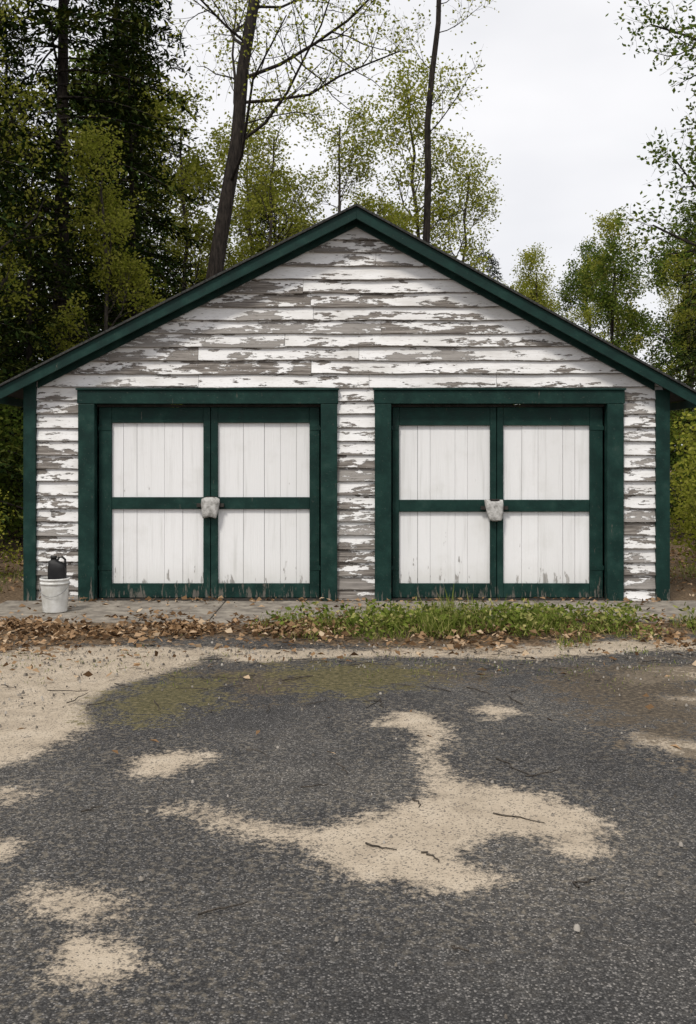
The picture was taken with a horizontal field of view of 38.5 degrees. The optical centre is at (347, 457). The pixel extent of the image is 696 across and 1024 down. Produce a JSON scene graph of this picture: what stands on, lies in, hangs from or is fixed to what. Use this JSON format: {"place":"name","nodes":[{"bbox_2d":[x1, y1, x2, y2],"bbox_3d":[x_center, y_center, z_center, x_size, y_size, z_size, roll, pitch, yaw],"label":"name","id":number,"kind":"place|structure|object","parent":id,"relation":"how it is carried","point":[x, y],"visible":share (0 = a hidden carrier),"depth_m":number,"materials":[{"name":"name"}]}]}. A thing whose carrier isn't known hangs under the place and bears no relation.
{"place":"outdoors","nodes":[
{"label":"outdoors","id":0,"kind":"place"},
{"bbox_2d":[0,468,695,1023],"bbox_3d":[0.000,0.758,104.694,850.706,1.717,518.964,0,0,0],"label":"ground","id":1,"kind":"structure","parent":0,"point":[94,928],"depth_m":4.24,"materials":[{"name":"grey asphalt"}]},
{"bbox_2d":[0,489,22,575],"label":"spring shrub","id":2,"kind":"object","parent":1,"relation":"on","point":[12,556],"visible":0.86,"depth_m":13.29,"materials":[{"name":"green plant"}]},
{"bbox_2d":[0,94,50,539],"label":"hemlock tree","id":3,"kind":"object","parent":1,"relation":"on","point":[4,462],"visible":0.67,"depth_m":16.22,"materials":[{"name":"green plant"}]},
{"bbox_2d":[0,0,70,351],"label":"maple tree","id":4,"kind":"object","parent":1,"relation":"on","point":[10,258],"visible":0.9,"depth_m":18.81,"materials":[{"name":"green plant"}]},
{"bbox_2d":[0,11,91,525],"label":"hemlock tree","id":5,"kind":"object","parent":1,"relation":"on","point":[29,117],"visible":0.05,"depth_m":24.04,"materials":[{"name":"green plant"}]},
{"bbox_2d":[0,137,98,529],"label":"hemlock tree","id":6,"kind":"object","parent":1,"relation":"on","point":[27,363],"visible":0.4,"depth_m":19.82,"materials":[{"name":"green plant"}]},
{"bbox_2d":[20,115,181,404],"bbox_3d":[-5.093,-2.692,20.821,3.482,8.609,2.984,0,0,-42],"label":"maple tree","id":7,"kind":"object","parent":1,"relation":"on","point":[107,219],"visible":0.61,"depth_m":20.39,"materials":[{"name":"green plant"}]},
{"bbox_2d":[0,0,205,415],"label":"hemlock tree","id":8,"kind":"object","parent":1,"relation":"on","point":[63,13],"visible":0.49,"depth_m":22.80,"materials":[{"name":"green plant"}]},
{"bbox_2d":[8,0,231,358],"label":"hemlock tree","id":9,"kind":"object","parent":1,"relation":"on","point":[110,36],"visible":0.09,"depth_m":30.82,"materials":[{"name":"green plant"}]},
{"bbox_2d":[48,29,192,404],"bbox_3d":[-5.332,-4.347,24.034,4.146,11.906,4.959,0,0,22],"label":"hemlock tree","id":10,"kind":"object","parent":1,"relation":"on","point":[149,201],"visible":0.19,"depth_m":23.92,"materials":[{"name":"green plant"}]},
{"bbox_2d":[110,70,249,321],"bbox_3d":[-4.380,-4.382,27.339,4.853,12.000,4.160,0,0,-17],"label":"maple tree","id":11,"kind":"object","parent":1,"relation":"on","point":[201,180],"visible":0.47,"depth_m":26.79,"materials":[{"name":"green plant"}]},
{"bbox_2d":[186,111,297,287],"bbox_3d":[-3.097,-4.902,33.357,5.276,13.044,4.521,0,0,-5],"label":"maple tree","id":12,"kind":"object","parent":1,"relation":"on","point":[219,144],"visible":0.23,"depth_m":32.62,"materials":[{"name":"green plant"}]},
{"bbox_2d":[179,85,328,286],"bbox_3d":[-2.563,-4.489,28.365,4.748,12.195,4.240,0,0,-41],"label":"maple tree","id":13,"kind":"object","parent":1,"relation":"on","point":[259,175],"visible":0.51,"depth_m":28.65,"materials":[{"name":"green plant"}]},
{"bbox_2d":[250,203,290,252],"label":"hemlock tree","id":14,"kind":"object","parent":1,"relation":"on","point":[274,234],"visible":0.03,"depth_m":29.76,"materials":[{"name":"green plant"}]},
{"bbox_2d":[140,0,424,278],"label":"tall leaning tree","id":15,"kind":"object","parent":1,"relation":"on","point":[240,134],"visible":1,"depth_m":21.89,"materials":[{"name":"green plant"}]},
{"bbox_2d":[262,86,406,241],"bbox_3d":[-0.372,-4.809,30.662,4.463,12.837,4.998,0,0,12],"label":"maple tree","id":16,"kind":"object","parent":1,"relation":"on","point":[356,148],"visible":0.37,"depth_m":29.94,"materials":[{"name":"green plant"}]},
{"bbox_2d":[0,0,694,482],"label":"background forest","id":17,"kind":"object","parent":1,"relation":"on","point":[12,62],"visible":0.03,"depth_m":39.07,"materials":[{"name":"green plant"}]},
{"bbox_2d":[0,203,695,601],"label":"wooden garage","id":18,"kind":"structure","parent":1,"relation":"on","point":[356,401],"depth_m":10.96,"materials":[{"name":"white wood"}]},
{"bbox_2d":[0,547,695,753],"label":"dead leaf litter","id":19,"kind":"object","parent":1,"relation":"on","point":[182,627],"visible":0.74,"depth_m":8.89,"materials":[{"name":"brown plant"}]},
{"bbox_2d":[0,601,695,625],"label":"concrete apron","id":20,"kind":"object","parent":1,"relation":"on","point":[97,611],"visible":0.4,"depth_m":10.35,"materials":[{"name":"grey concrete"}]},
{"bbox_2d":[39,577,69,612],"bbox_3d":[-2.980,1.395,10.118,0.310,0.342,0.302,0,0,0],"label":"plastic bucket","id":21,"kind":"object","parent":20,"relation":"on","point":[54,594],"visible":0.95,"depth_m":10.01,"materials":[{"name":"plastic"}]},
{"bbox_2d":[48,556,66,578],"bbox_3d":[-2.962,1.276,10.150,0.187,0.547,0.120,0,0,0],"label":"black jug","id":22,"kind":"object","parent":21,"relation":"in","point":[57,568],"visible":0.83,"depth_m":10.10,"materials":[{"name":"plastic"}]},
{"bbox_2d":[0,360,695,547],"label":"undergrowth","id":23,"kind":"object","parent":1,"relation":"on","point":[15,487],"visible":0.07,"depth_m":17.83,"materials":[{"name":"green plant"}]},
{"bbox_2d":[0,635,695,1018],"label":"scattered pebbles","id":24,"kind":"object","parent":1,"relation":"on","point":[578,929],"visible":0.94,"depth_m":7.74,"materials":[{"name":"stone"}]},
{"bbox_2d":[0,562,695,691],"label":"grass and weeds","id":25,"kind":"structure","parent":1,"relation":"on","point":[446,617],"depth_m":9.07,"materials":[{"name":"green plant"}]},
{"bbox_2d":[1,629,695,951],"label":"fallen twigs","id":26,"kind":"object","parent":1,"relation":"on","point":[426,852],"visible":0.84,"depth_m":6.43,"materials":[{"name":"brown wood"}]},
{"bbox_2d":[341,186,406,220],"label":"maple tree","id":27,"kind":"object","parent":1,"relation":"on","point":[374,206],"visible":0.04,"depth_m":34.71,"materials":[{"name":"green plant"}]},
{"bbox_2d":[381,209,418,233],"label":"maple tree","id":28,"kind":"object","parent":1,"relation":"on","point":[404,222],"visible":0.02,"depth_m":27.90,"materials":[{"name":"green plant"}]},
{"bbox_2d":[366,32,494,278],"bbox_3d":[2.899,-5.770,31.849,5.748,14.763,5.132,0,0,35],"label":"maple tree","id":29,"kind":"object","parent":1,"relation":"on","point":[406,90],"visible":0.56,"depth_m":31.38,"materials":[{"name":"green plant"}]},
{"bbox_2d":[382,0,498,242],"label":"slim tree","id":30,"kind":"object","parent":1,"relation":"on","point":[428,178],"visible":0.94,"depth_m":23.96,"materials":[{"name":"green plant"}]},
{"bbox_2d":[414,128,504,274],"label":"maple tree","id":31,"kind":"object","parent":1,"relation":"on","point":[469,190],"visible":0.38,"depth_m":33.94,"materials":[{"name":"green plant"}]},
{"bbox_2d":[497,279,536,404],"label":"maple tree","id":32,"kind":"object","parent":1,"relation":"on","point":[519,290],"visible":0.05,"depth_m":30.51,"materials":[{"name":"green plant"}]},
{"bbox_2d":[510,242,560,404],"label":"young tree","id":33,"kind":"object","parent":1,"relation":"on","point":[532,258],"visible":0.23,"depth_m":35.59,"materials":[{"name":"green plant"}]},
{"bbox_2d":[562,303,611,342],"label":"young tree","id":34,"kind":"object","parent":1,"relation":"on","point":[585,316],"visible":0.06,"depth_m":25.05,"materials":[{"name":"green plant"}]},
{"bbox_2d":[557,230,665,372],"bbox_3d":[7.219,-2.420,28.133,2.913,8.044,2.853,0,0,-39],"label":"young tree","id":35,"kind":"object","parent":1,"relation":"on","point":[607,300],"visible":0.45,"depth_m":27.87,"materials":[{"name":"green plant"}]},
{"bbox_2d":[574,206,657,355],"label":"young tree","id":36,"kind":"object","parent":1,"relation":"on","point":[606,221],"visible":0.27,"depth_m":31.70,"materials":[{"name":"green plant"}]},
{"bbox_2d":[601,0,695,312],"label":"oak tree","id":37,"kind":"object","parent":1,"relation":"on","point":[671,30],"visible":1,"depth_m":17.14,"materials":[{"name":"green plant"}]},
{"bbox_2d":[628,196,695,503],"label":"young tree","id":38,"kind":"object","parent":1,"relation":"on","point":[658,327],"visible":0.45,"depth_m":30.84,"materials":[{"name":"green plant"}]},
{"bbox_2d":[651,199,695,520],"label":"hemlock tree","id":39,"kind":"object","parent":1,"relation":"on","point":[689,354],"visible":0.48,"depth_m":23.99,"materials":[{"name":"green plant"}]},
{"bbox_2d":[660,243,695,453],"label":"young tree","id":40,"kind":"object","parent":1,"relation":"on","point":[686,294],"visible":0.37,"depth_m":25.94,"materials":[{"name":"green plant"}]},
{"bbox_2d":[670,443,695,573],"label":"spring shrub","id":41,"kind":"object","parent":1,"relation":"on","point":[688,531],"visible":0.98,"depth_m":12.65,"materials":[{"name":"green plant"}]},
{"bbox_2d":[670,408,695,560],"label":"spring shrub","id":42,"kind":"object","parent":1,"relation":"on","point":[686,442],"visible":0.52,"depth_m":14.21,"materials":[{"name":"green plant"}]},
{"bbox_2d":[0,0,695,445],"label":"sky","id":43,"kind":"structure","parent":0,"point":[568,115],"materials":[{"name":"white"}]}
]}

